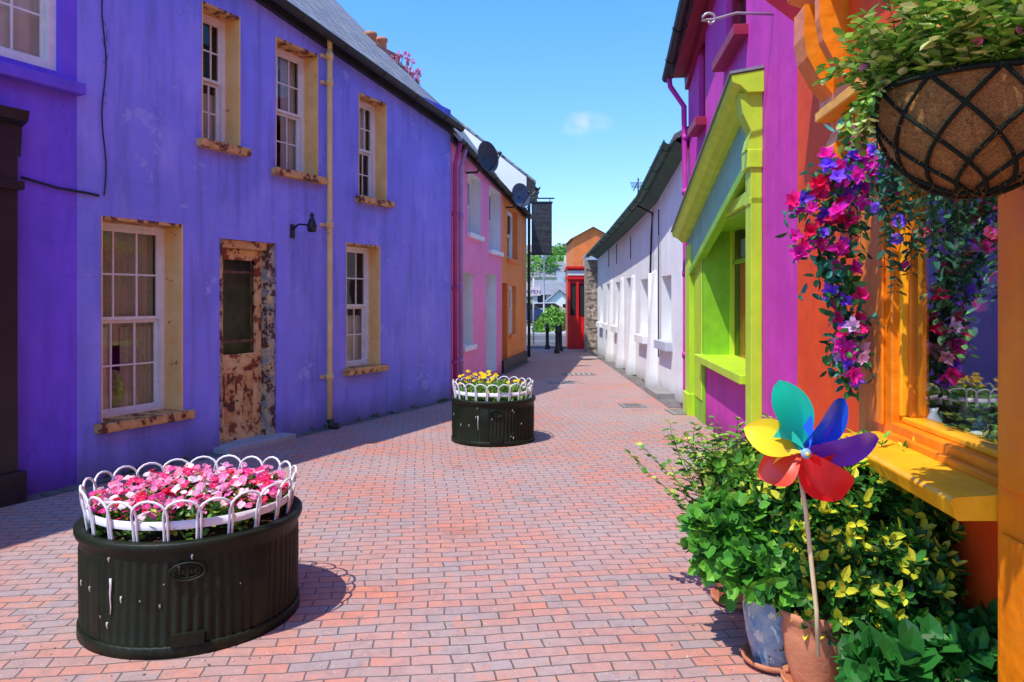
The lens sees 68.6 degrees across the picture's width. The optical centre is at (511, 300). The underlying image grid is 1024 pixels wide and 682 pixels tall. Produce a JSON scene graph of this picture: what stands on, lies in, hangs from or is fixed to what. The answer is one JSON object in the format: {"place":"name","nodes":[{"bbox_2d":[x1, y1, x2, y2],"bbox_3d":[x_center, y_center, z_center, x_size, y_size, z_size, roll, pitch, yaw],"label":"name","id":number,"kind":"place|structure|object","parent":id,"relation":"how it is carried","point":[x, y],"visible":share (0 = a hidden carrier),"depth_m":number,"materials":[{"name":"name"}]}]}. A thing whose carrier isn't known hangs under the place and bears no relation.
{"place":"outdoors","nodes":[
{"label":"outdoors","id":0,"kind":"place"},
{"bbox_2d":[0,349,782,681],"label":"brick street","id":1,"kind":"structure","parent":0,"point":[526,563],"depth_m":4.54,"materials":[{"name":"brick"}]},
{"bbox_2d":[0,0,76,494],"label":"walls","id":2,"kind":"structure","parent":1,"relation":"on","point":[47,338],"depth_m":6.27,"materials":[{"name":"paint"}]},
{"bbox_2d":[0,105,29,507],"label":"black shopfront","id":3,"kind":"object","parent":2,"relation":"attached to","point":[13,477],"visible":1,"depth_m":5.87,"materials":[{"name":"paint"}]},
{"bbox_2d":[0,0,55,70],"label":"window frame","id":4,"kind":"object","parent":2,"relation":"attached to","point":[46,58],"visible":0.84,"depth_m":6.32,"materials":[{"name":"white paint"}]},
{"bbox_2d":[0,0,38,56],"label":"window curtain","id":5,"kind":"object","parent":4,"relation":"attached to","point":[26,32],"depth_m":6.26,"materials":[{"name":"fabric"}]},
{"bbox_2d":[0,61,85,95],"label":"string course","id":6,"kind":"object","parent":2,"relation":"attached to","point":[35,77],"visible":1,"depth_m":6.13,"materials":[{"name":"paint"}]},
{"bbox_2d":[73,454,301,659],"bbox_3d":[-1.630,1.235,3.850,1.071,0.730,1.071,0,0,0],"label":"flower planter","id":7,"kind":"object","parent":1,"relation":"on","point":[187,561],"visible":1,"depth_m":3.46,"materials":[{"name":"black metal"}]},
{"bbox_2d":[213,432,295,454],"bbox_3d":[-2.866,1.567,8.262,0.360,0.065,1.014,0,0,26],"label":"doorstep","id":8,"kind":"object","parent":1,"relation":"on","point":[241,445],"visible":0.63,"depth_m":8.16,"materials":[{"name":"stone"}]},
{"bbox_2d":[77,0,450,483],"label":"walls","id":9,"kind":"structure","parent":1,"relation":"on","point":[162,166],"depth_m":8.29,"materials":[{"name":"paint"}]},
{"bbox_2d":[20,0,107,196],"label":"wall cable","id":10,"kind":"object","parent":9,"relation":"attached to","point":[56,187],"depth_m":6.69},
{"bbox_2d":[103,222,163,417],"bbox_3d":[-3.722,0.190,7.207,0.080,1.831,0.840,0,0,26],"label":"window frame","id":11,"kind":"object","parent":9,"relation":"attached to","point":[157,320],"visible":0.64,"depth_m":7.39,"materials":[{"name":"white paint"}]},
{"bbox_2d":[103,231,152,408],"bbox_3d":[-4.025,0.190,7.357,0.644,2.231,1.240,0,0,26],"label":"window curtain","id":12,"kind":"object","parent":11,"relation":"attached to","point":[122,333],"depth_m":7.34,"materials":[{"name":"fabric"}]},
{"bbox_2d":[101,215,182,422],"bbox_3d":[-3.584,0.175,7.143,0.264,1.861,0.868,0,0,26],"label":"reveal lining","id":13,"kind":"object","parent":9,"relation":"attached to","point":[173,316],"visible":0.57,"depth_m":7.50,"materials":[{"name":"paint"}]},
{"bbox_2d":[94,409,194,433],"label":"sill","id":14,"kind":"structure","parent":9,"relation":"attached to","point":[131,421],"depth_m":7.03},
{"bbox_2d":[203,14,224,141],"bbox_3d":[-3.276,-2.337,8.018,0.080,1.400,0.484,0,0,26],"label":"window frame","id":15,"kind":"object","parent":9,"relation":"attached to","point":[219,106],"visible":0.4,"depth_m":8.17,"materials":[{"name":"white paint"}]},
{"bbox_2d":[203,93,213,139],"bbox_3d":[-3.602,-2.337,8.179,0.593,1.800,0.884,0,0,26],"label":"window curtain","id":16,"kind":"object","parent":15,"relation":"attached to","point":[211,117],"depth_m":8.19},
{"bbox_2d":[202,1,240,145],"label":"reveal lining","id":17,"kind":"object","parent":9,"relation":"attached to","point":[232,78],"visible":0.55,"depth_m":8.15,"materials":[{"name":"paint"}]},
{"bbox_2d":[196,137,251,156],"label":"sill","id":18,"kind":"structure","parent":9,"relation":"attached to","point":[211,144],"depth_m":7.83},
{"bbox_2d":[219,238,274,445],"bbox_3d":[-2.986,0.444,8.304,0.525,2.192,0.801,0,0,0],"label":"door","id":19,"kind":"structure","parent":9,"relation":"in","point":[246,395],"depth_m":8.45,"materials":[{"name":"wood"}]},
{"bbox_2d":[277,48,303,171],"bbox_3d":[-2.769,-2.252,9.044,0.080,1.492,0.692,0,0,26],"label":"window frame","id":20,"kind":"object","parent":9,"relation":"attached to","point":[299,130],"visible":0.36,"depth_m":9.28,"materials":[{"name":"white paint"}]},
{"bbox_2d":[206,29,294,169],"bbox_3d":[-3.095,-2.252,9.205,0.593,1.892,1.092,0,0,26],"label":"window curtain","id":21,"kind":"object","parent":20,"relation":"hanging from","point":[290,123],"depth_m":9.20,"materials":[{"name":"fabric"}]},
{"bbox_2d":[276,36,317,174],"bbox_3d":[-2.649,-2.267,8.988,0.224,1.522,0.720,0,0,26],"label":"reveal lining","id":22,"kind":"object","parent":9,"relation":"attached to","point":[310,58],"visible":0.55,"depth_m":9.27,"materials":[{"name":"paint"}]},
{"bbox_2d":[271,167,327,184],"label":"sill","id":23,"kind":"structure","parent":9,"relation":"attached to","point":[296,175],"depth_m":8.84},
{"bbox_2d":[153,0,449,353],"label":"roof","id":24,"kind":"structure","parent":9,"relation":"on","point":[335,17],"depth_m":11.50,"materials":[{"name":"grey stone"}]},
{"bbox_2d":[365,31,399,59],"bbox_3d":[-2.300,-3.635,12.700,0.520,1.670,0.680,0,0,26],"label":"chimney","id":25,"kind":"object","parent":24,"relation":"on","point":[381,41],"visible":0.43,"depth_m":12.66,"materials":[{"name":"ceramic"}]},
{"bbox_2d":[290,212,316,237],"bbox_3d":[-2.442,-0.882,8.812,0.329,0.300,0.116,0,0,15],"label":"wall lamp","id":26,"kind":"object","parent":9,"relation":"attached to","point":[311,225],"visible":1,"depth_m":8.77,"materials":[{"name":"metal"}]},
{"bbox_2d":[320,39,339,429],"bbox_3d":[-2.243,-0.855,9.325,0.214,4.947,0.160,0,0,26],"label":"downpipe","id":27,"kind":"object","parent":9,"relation":"attached to","point":[328,225],"visible":0.95,"depth_m":9.31,"materials":[{"name":"metal"}]},
{"bbox_2d":[347,246,368,366],"bbox_3d":[-2.189,0.089,10.172,0.080,1.624,0.704,0,0,26],"label":"window frame","id":28,"kind":"object","parent":9,"relation":"attached to","point":[364,308],"visible":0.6,"depth_m":10.43,"materials":[{"name":"white paint"}]},
{"bbox_2d":[347,315,359,360],"bbox_3d":[-2.515,0.089,10.333,0.593,2.024,1.104,0,0,26],"label":"window curtain","id":29,"kind":"object","parent":28,"relation":"attached to","point":[350,337],"depth_m":10.32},
{"bbox_2d":[254,0,464,133],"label":"gutter","id":30,"kind":"object","parent":9,"relation":"attached to","point":[291,14],"visible":1,"depth_m":9.76,"materials":[{"name":"black metal"}]},
{"bbox_2d":[346,242,379,368],"bbox_3d":[-2.078,0.074,10.120,0.204,1.654,0.732,0,0,26],"label":"reveal lining","id":31,"kind":"object","parent":9,"relation":"attached to","point":[374,304],"visible":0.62,"depth_m":10.42,"materials":[{"name":"paint"}]},
{"bbox_2d":[343,364,387,375],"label":"sill","id":32,"kind":"structure","parent":9,"relation":"attached to","point":[359,369],"depth_m":10.03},
{"bbox_2d":[359,101,374,197],"bbox_3d":[-2.098,-2.053,10.355,0.080,1.361,0.599,0,0,26],"label":"window frame","id":33,"kind":"object","parent":9,"relation":"attached to","point":[370,175],"visible":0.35,"depth_m":10.56,"materials":[{"name":"white paint"}]},
{"bbox_2d":[359,108,365,151],"bbox_3d":[-2.431,-2.053,10.520,0.577,1.761,0.999,0,0,26],"label":"window curtain","id":34,"kind":"object","parent":33,"relation":"hanging from","point":[360,130],"depth_m":10.53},
{"bbox_2d":[359,92,386,199],"bbox_3d":[-1.988,-2.068,10.304,0.204,1.391,0.627,0,0,26],"label":"reveal lining","id":35,"kind":"object","parent":9,"relation":"attached to","point":[380,149],"visible":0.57,"depth_m":10.55,"materials":[{"name":"paint"}]},
{"bbox_2d":[355,195,394,207],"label":"sill","id":36,"kind":"structure","parent":9,"relation":"attached to","point":[374,201],"depth_m":10.16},
{"bbox_2d":[4,352,682,506],"bbox_3d":[0.458,1.591,12.452,4.960,0.001,21.567,0,0,19],"label":"drain channel","id":37,"kind":"object","parent":1,"relation":"on","point":[640,383],"visible":0.46,"depth_m":9.69,"materials":[{"name":"concrete"}]},
{"bbox_2d":[502,351,527,372],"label":"plinth","id":38,"kind":"structure","parent":37,"relation":"on","point":[512,362],"depth_m":17.72,"materials":[{"name":"black paint"}]},
{"bbox_2d":[645,386,673,398],"bbox_3d":[2.470,1.550,12.600,0.300,0.100,1.000,0,0,0],"label":"stone step","id":39,"kind":"object","parent":37,"relation":"on","point":[658,392],"visible":1,"depth_m":12.34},
{"bbox_2d":[103,356,681,476],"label":"wall base weeds","id":40,"kind":"object","parent":1,"relation":"on","point":[184,458],"depth_m":9.33,"materials":[{"name":"green plant"}]},
{"bbox_2d":[347,63,477,358],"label":"roof","id":41,"kind":"structure","parent":1,"relation":"on","point":[459,136],"depth_m":12.38,"materials":[{"name":"grey stone"}]},
{"bbox_2d":[390,50,421,85],"bbox_3d":[-1.833,-3.953,12.976,0.380,0.426,1.233,0,0,7],"label":"valerian plant","id":42,"kind":"object","parent":41,"relation":"on","point":[417,71],"visible":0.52,"depth_m":12.83,"materials":[{"name":"pink plant"}]},
{"bbox_2d":[451,142,501,395],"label":"walls","id":43,"kind":"structure","parent":1,"relation":"on","point":[480,262],"depth_m":14.32,"materials":[{"name":"paint"}]},
{"bbox_2d":[452,142,467,394],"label":"downpipes","id":44,"kind":"object","parent":43,"relation":"attached to","point":[456,287],"visible":0.91,"depth_m":12.15,"materials":[{"name":"metal"}]},
{"bbox_2d":[463,344,476,351],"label":"sill","id":45,"kind":"structure","parent":43,"relation":"attached to","point":[468,347],"depth_m":13.24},
{"bbox_2d":[468,178,471,231],"bbox_3d":[-0.897,-1.747,13.821,0.261,1.101,1.044,0,0,0],"label":"window frame","id":46,"kind":"object","parent":43,"relation":"in","point":[469,205],"visible":0.14,"depth_m":14.27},
{"bbox_2d":[467,232,484,241],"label":"sill","id":47,"kind":"structure","parent":43,"relation":"attached to","point":[472,235],"depth_m":13.64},
{"bbox_2d":[451,134,510,193],"bbox_3d":[-0.495,-2.503,14.223,0.232,0.394,4.354,0,0,10],"label":"gutter","id":48,"kind":"object","parent":43,"relation":"attached to","point":[499,185],"visible":0.72,"depth_m":13.90,"materials":[{"name":"black metal"}]},
{"bbox_2d":[466,141,501,173],"bbox_3d":[-0.489,-2.491,13.017,0.586,0.554,0.418,0,0,-9],"label":"satellite dish","id":49,"kind":"object","parent":43,"relation":"attached to","point":[488,156],"visible":1,"depth_m":13.12,"materials":[{"name":"black metal"}]},
{"bbox_2d":[486,275,486,368],"bbox_3d":[-0.652,0.465,15.337,0.072,1.993,1.052,0,0,10],"label":"door","id":50,"kind":"structure","parent":43,"relation":"attached to","point":[486,321],"depth_m":15.84,"materials":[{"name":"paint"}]},
{"bbox_2d":[489,191,491,248],"bbox_3d":[-0.563,-1.666,15.700,0.279,1.292,1.146,0,0,0],"label":"window frame","id":51,"kind":"object","parent":43,"relation":"in","point":[490,220],"visible":0.21,"depth_m":16.20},
{"bbox_2d":[489,249,503,256],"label":"sill","id":52,"kind":"structure","parent":43,"relation":"attached to","point":[496,252],"depth_m":15.47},
{"bbox_2d":[450,370,535,446],"bbox_3d":[-0.217,1.209,8.620,0.980,0.783,0.980,0,0,0],"label":"flower planter","id":53,"kind":"object","parent":1,"relation":"on","point":[495,413],"visible":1,"depth_m":8.25,"materials":[{"name":"black metal"}]},
{"bbox_2d":[456,118,535,254],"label":"roof","id":54,"kind":"structure","parent":1,"relation":"on","point":[509,173],"depth_m":19.72,"materials":[{"name":"grey stone"}]},
{"bbox_2d":[502,195,525,359],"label":"walls","id":55,"kind":"structure","parent":1,"relation":"on","point":[513,275],"depth_m":18.29,"materials":[{"name":"paint"}]},
{"bbox_2d":[507,210,511,257],"bbox_3d":[-0.145,-1.540,17.765,0.306,1.171,1.298,0,0,0],"label":"window frame","id":56,"kind":"object","parent":55,"relation":"in","point":[509,236],"visible":0.38,"depth_m":18.32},
{"bbox_2d":[509,286,511,333],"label":"window frame","id":57,"kind":"object","parent":55,"relation":"in","point":[510,309],"visible":0.23,"depth_m":18.15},
{"bbox_2d":[502,191,531,218],"bbox_3d":[0.180,-2.291,18.021,0.232,0.340,3.356,0,0,10],"label":"gutter","id":58,"kind":"object","parent":55,"relation":"attached to","point":[521,210],"visible":0.72,"depth_m":18.13,"materials":[{"name":"black metal"}]},
{"bbox_2d":[506,183,530,207],"bbox_3d":[0.141,-2.348,16.779,0.553,0.554,0.418,0,0,0],"label":"satellite dish","id":59,"kind":"object","parent":55,"relation":"attached to","point":[521,192],"visible":0.98,"depth_m":16.87,"materials":[{"name":"black metal"}]},
{"bbox_2d":[521,198,553,254],"bbox_3d":[0.651,-1.867,19.000,0.846,1.454,0.080,0,0,0],"label":"hanging sign","id":60,"kind":"object","parent":55,"relation":"attached to","point":[541,227],"visible":0.95,"depth_m":18.97,"materials":[{"name":"black paint"}]},
{"bbox_2d":[545,323,549,348],"bbox_3d":[1.150,1.175,24.500,0.180,0.850,0.180,0,0,0],"label":"bollard","id":61,"kind":"object","parent":1,"relation":"on","point":[547,345],"visible":0.98,"depth_m":24.45,"materials":[{"name":"metal"}]},
{"bbox_2d":[554,325,559,352],"bbox_3d":[1.356,1.175,22.600,0.180,0.850,0.180,0,0,0],"label":"bollard","id":62,"kind":"object","parent":1,"relation":"on","point":[557,349],"visible":1,"depth_m":22.55,"materials":[{"name":"metal"}]},
{"bbox_2d":[547,380,574,383],"bbox_3d":[0.940,1.591,14.603,0.500,0.018,0.500,0,0,-3],"label":"manhole cover","id":63,"kind":"object","parent":1,"relation":"on","point":[561,382],"visible":1,"depth_m":14.47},
{"bbox_2d":[559,324,562,350],"bbox_3d":[1.519,1.175,23.600,0.180,0.850,0.180,0,0,0],"label":"bollard","id":64,"kind":"object","parent":1,"relation":"on","point":[560,338],"visible":0.71,"depth_m":23.55,"materials":[{"name":"metal"}]},
{"bbox_2d":[561,373,594,374],"bbox_3d":[1.432,1.591,16.140,0.700,0.018,0.400,0,0,-3],"label":"manhole cover","id":65,"kind":"object","parent":1,"relation":"on","point":[577,373],"visible":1,"depth_m":16.16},
{"bbox_2d":[584,260,596,351],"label":"stone wall","id":66,"kind":"structure","parent":1,"relation":"on","point":[590,304],"depth_m":23.05,"materials":[{"name":"stone"}]},
{"bbox_2d":[619,403,646,407],"bbox_3d":[1.817,1.591,11.358,0.360,0.018,0.400,0,0,-3],"label":"manhole cover","id":67,"kind":"object","parent":1,"relation":"on","point":[635,405],"visible":1,"depth_m":11.28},
{"bbox_2d":[585,126,688,402],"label":"white cottage","id":68,"kind":"structure","parent":1,"relation":"on","point":[636,250],"depth_m":13.88,"materials":[{"name":"paint"}]},
{"bbox_2d":[630,178,642,192],"bbox_3d":[2.320,-2.054,13.870,0.240,0.408,0.313,0,0,0],"label":"aerial","id":69,"kind":"object","parent":68,"relation":"attached to","point":[637,186],"visible":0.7,"depth_m":13.82,"materials":[{"name":"black paint"}]},
{"bbox_2d":[664,409,686,414],"bbox_3d":[2.381,1.591,10.698,0.300,0.018,0.500,0,0,-3],"label":"manhole cover","id":70,"kind":"object","parent":1,"relation":"on","point":[677,411],"visible":0.87,"depth_m":10.68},
{"bbox_2d":[670,65,763,446],"bbox_3d":[2.803,-0.232,8.689,1.400,3.665,4.300,0,0,5],"label":"green shopfront","id":71,"kind":"object","parent":1,"relation":"on","point":[718,207],"visible":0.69,"depth_m":8.38,"materials":[{"name":"paint"}]},
{"bbox_2d":[710,583,742,609],"bbox_3d":[1.200,1.447,3.970,0.294,0.294,0.294,0,0,0],"label":"terracotta pot","id":72,"kind":"object","parent":1,"relation":"on","point":[716,594],"visible":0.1,"depth_m":3.92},
{"bbox_2d":[625,413,902,513],"bbox_3d":[1.270,0.967,3.803,1.334,0.768,1.016,0,0,0],"label":"lime shrub","id":73,"kind":"object","parent":72,"relation":"in","point":[712,454],"visible":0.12,"depth_m":3.93,"materials":[{"name":"green plant"}]},
{"bbox_2d":[688,0,796,449],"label":"walls","id":74,"kind":"structure","parent":1,"relation":"on","point":[768,43],"depth_m":6.41,"materials":[{"name":"paint"}]},
{"bbox_2d":[667,76,688,406],"bbox_3d":[2.443,-0.862,11.077,0.330,4.901,0.102,0,0,2],"label":"downpipe","id":75,"kind":"object","parent":74,"relation":"attached to","point":[680,101],"visible":0.6,"depth_m":11.04,"materials":[{"name":"metal"}]},
{"bbox_2d":[662,0,714,89],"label":"eaves","id":76,"kind":"object","parent":74,"relation":"attached to","point":[691,46],"visible":0.94,"depth_m":10.08,"materials":[{"name":"black metal"}]},
{"bbox_2d":[687,117,706,136],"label":"sill","id":77,"kind":"structure","parent":74,"relation":"attached to","point":[697,126],"depth_m":9.75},
{"bbox_2d":[703,43,704,116],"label":"window frame","id":78,"kind":"object","parent":74,"relation":"attached to","point":[704,80],"visible":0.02,"depth_m":10.14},
{"bbox_2d":[712,24,748,71],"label":"sill","id":79,"kind":"structure","parent":74,"relation":"attached to","point":[737,35],"depth_m":7.61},
{"bbox_2d":[732,0,740,25],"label":"window frame","id":80,"kind":"object","parent":74,"relation":"attached to","point":[735,8],"visible":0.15,"depth_m":8.23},
{"bbox_2d":[740,0,745,23],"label":"window glass","id":81,"kind":"object","parent":80,"relation":"in","point":[742,9],"visible":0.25,"depth_m":8.00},
{"bbox_2d":[701,11,773,24],"bbox_3d":[1.889,-2.373,6.301,0.595,0.110,0.024,0,0,5],"label":"scroll bracket","id":82,"kind":"object","parent":74,"relation":"attached to","point":[714,19],"visible":1,"depth_m":6.30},
{"bbox_2d":[741,595,800,673],"bbox_3d":[1.148,1.417,3.300,0.273,0.354,0.273,0,0,0],"label":"blue glazed pot","id":83,"kind":"object","parent":1,"relation":"on","point":[762,648],"visible":0.43,"depth_m":3.21,"materials":[{"name":"ceramic"}]},
{"bbox_2d":[675,445,819,612],"bbox_3d":[1.095,1.061,3.540,0.628,0.678,1.055,0,0,18],"label":"green pelargonium plant","id":84,"kind":"object","parent":83,"relation":"in","point":[720,521],"visible":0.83,"depth_m":3.31,"materials":[{"name":"green plant"}]},
{"bbox_2d":[780,597,847,681],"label":"terracotta pot","id":85,"kind":"object","parent":1,"relation":"on","point":[804,663],"visible":0.56,"depth_m":3.01,"materials":[{"name":"ceramic"}]},
{"bbox_2d":[744,380,878,656],"bbox_3d":[1.139,0.837,2.832,0.516,1.068,0.137,0,0,0],"label":"toy pinwheel","id":86,"kind":"object","parent":85,"relation":"in","point":[790,443],"visible":1,"depth_m":2.84,"materials":[{"name":"multicoloured plastic"}]},
{"bbox_2d":[766,0,1023,681],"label":"orange shop","id":87,"kind":"structure","parent":1,"relation":"on","point":[944,395],"depth_m":3.48,"materials":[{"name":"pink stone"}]},
{"bbox_2d":[775,118,997,401],"bbox_3d":[1.759,-0.227,3.465,0.666,1.462,0.948,0,0,-39],"label":"flower garland","id":88,"kind":"object","parent":87,"relation":"attached to","point":[849,355],"visible":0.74,"depth_m":3.53,"materials":[{"name":"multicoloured plant"}]},
{"bbox_2d":[811,0,1023,203],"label":"hanging basket","id":89,"kind":"object","parent":87,"relation":"hanging from","point":[942,107],"visible":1,"depth_m":1.96,"materials":[{"name":"leaf"},{"name":"black wire"},{"name":"coconut coir fibre"}]},
{"bbox_2d":[336,0,687,245],"label":"sky","id":90,"kind":"structure","parent":0,"point":[574,94],"materials":[{"name":"blue"}]},
{"bbox_2d":[526,326,565,335],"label":"pavement","id":91,"kind":"structure","parent":0,"point":[551,333],"depth_m":33.50,"materials":[{"name":"concrete"}]},
{"bbox_2d":[531,317,549,332],"bbox_3d":[1.317,1.182,34.802,0.930,0.818,1.037,0,0,0],"label":"shrub","id":92,"kind":"object","parent":91,"relation":"on","point":[539,325],"visible":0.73,"depth_m":34.55,"materials":[{"name":"green plant"}]},
{"bbox_2d":[526,336,566,347],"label":"road","id":93,"kind":"structure","parent":0,"point":[539,341],"depth_m":29.01,"materials":[{"name":"asphalt"}]},
{"bbox_2d":[527,278,540,344],"bbox_3d":[0.774,0.400,26.972,0.502,2.400,0.114,0,0,0],"label":"open sign","id":94,"kind":"object","parent":93,"relation":"on","point":[535,291],"visible":0.8,"depth_m":26.92,"materials":[{"name":"white paint"}]},
{"bbox_2d":[526,296,566,348],"bbox_3d":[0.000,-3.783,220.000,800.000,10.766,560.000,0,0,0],"label":"ground","id":95,"kind":"structure","parent":0,"point":[531,301],"depth_m":52.33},
{"bbox_2d":[526,249,537,280],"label":"tree","id":96,"kind":"object","parent":95,"relation":"on","point":[532,266],"visible":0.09,"depth_m":80.07,"materials":[{"name":"green plant"}]},
{"bbox_2d":[526,303,542,321],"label":"parked car","id":97,"kind":"object","parent":95,"relation":"on","point":[537,312],"visible":0.12,"depth_m":46.26,"materials":[{"name":"paint"}]},
{"bbox_2d":[527,250,559,274],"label":"tree","id":98,"kind":"object","parent":95,"relation":"on","point":[550,261],"visible":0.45,"depth_m":84.53,"materials":[{"name":"green plant"}]},
{"bbox_2d":[541,255,546,312],"bbox_3d":[1.577,-0.475,37.000,0.320,4.150,0.320,0,0,0],"label":"lamp post","id":99,"kind":"object","parent":95,"relation":"on","point":[543,257],"visible":0.45,"depth_m":36.96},
{"bbox_2d":[526,255,565,295],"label":"distant house","id":100,"kind":"structure","parent":95,"relation":"on","point":[549,275],"depth_m":84.32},
{"bbox_2d":[526,302,565,322],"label":"parked car","id":101,"kind":"object","parent":95,"relation":"on","point":[540,305],"visible":0.13,"depth_m":52.17,"materials":[{"name":"paint"}]},
{"bbox_2d":[531,272,565,302],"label":"distant house","id":102,"kind":"structure","parent":95,"relation":"on","point":[553,286],"depth_m":65.03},
{"bbox_2d":[539,305,565,330],"bbox_3d":[2.030,0.902,36.492,1.779,1.397,1.434,0,0,0],"label":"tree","id":103,"kind":"object","parent":95,"relation":"on","point":[555,315],"visible":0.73,"depth_m":36.13,"materials":[{"name":"green plant"}]},
{"bbox_2d":[545,290,565,307],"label":"distant house","id":104,"kind":"structure","parent":95,"relation":"on","point":[559,297],"depth_m":60.00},
{"bbox_2d":[553,243,565,259],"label":"tree","id":105,"kind":"object","parent":95,"relation":"on","point":[560,251],"visible":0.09,"depth_m":98.45,"materials":[{"name":"green plant"}]},
{"bbox_2d":[564,266,583,348],"bbox_3d":[3.108,0.247,25.967,2.560,2.707,3.140,0,0,3],"label":"red shopfront","id":106,"kind":"object","parent":95,"relation":"on","point":[574,307],"visible":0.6,"depth_m":24.57,"materials":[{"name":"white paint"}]},
{"bbox_2d":[564,227,604,265],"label":"orange gable house","id":107,"kind":"structure","parent":0,"point":[580,246],"depth_m":46.00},
{"bbox_2d":[672,0,745,356],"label":"building","id":108,"kind":"structure","parent":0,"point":[740,234],"depth_m":11.12,"materials":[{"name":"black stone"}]},
{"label":"walls","id":109,"kind":"object","parent":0,"visible":0},
{"bbox_2d":[528,186,540,356],"bbox_3d":[0.586,-0.751,21.823,0.350,4.503,4.200,0,0,0],"label":"downpipe","id":110,"kind":"object","parent":109,"relation":"attached to","point":[535,193],"visible":0.58,"depth_m":19.79,"materials":[{"name":"black metal"}]},
{"bbox_3d":[1.580,1.487,2.750,0.252,0.214,0.252,0,0,0],"label":"grey plant pot","id":111,"kind":"object","parent":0,"visible":0},
{"bbox_2d":[832,599,997,681],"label":"hydrangea plant","id":112,"kind":"object","parent":111,"relation":"in","point":[963,647],"visible":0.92,"depth_m":2.69,"materials":[{"name":"green plant"}]},
{"bbox_3d":[1.550,1.427,3.450,0.420,0.334,0.420,0,0,0],"label":"terracotta pot","id":113,"kind":"object","parent":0,"visible":0},
{"bbox_2d":[740,436,971,645],"bbox_3d":[1.496,1.040,3.253,1.002,0.916,0.998,0,0,0],"label":"variegated euonymus bush","id":114,"kind":"object","parent":113,"relation":"in","point":[877,539],"visible":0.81,"depth_m":3.03,"materials":[{"name":"green plant"}]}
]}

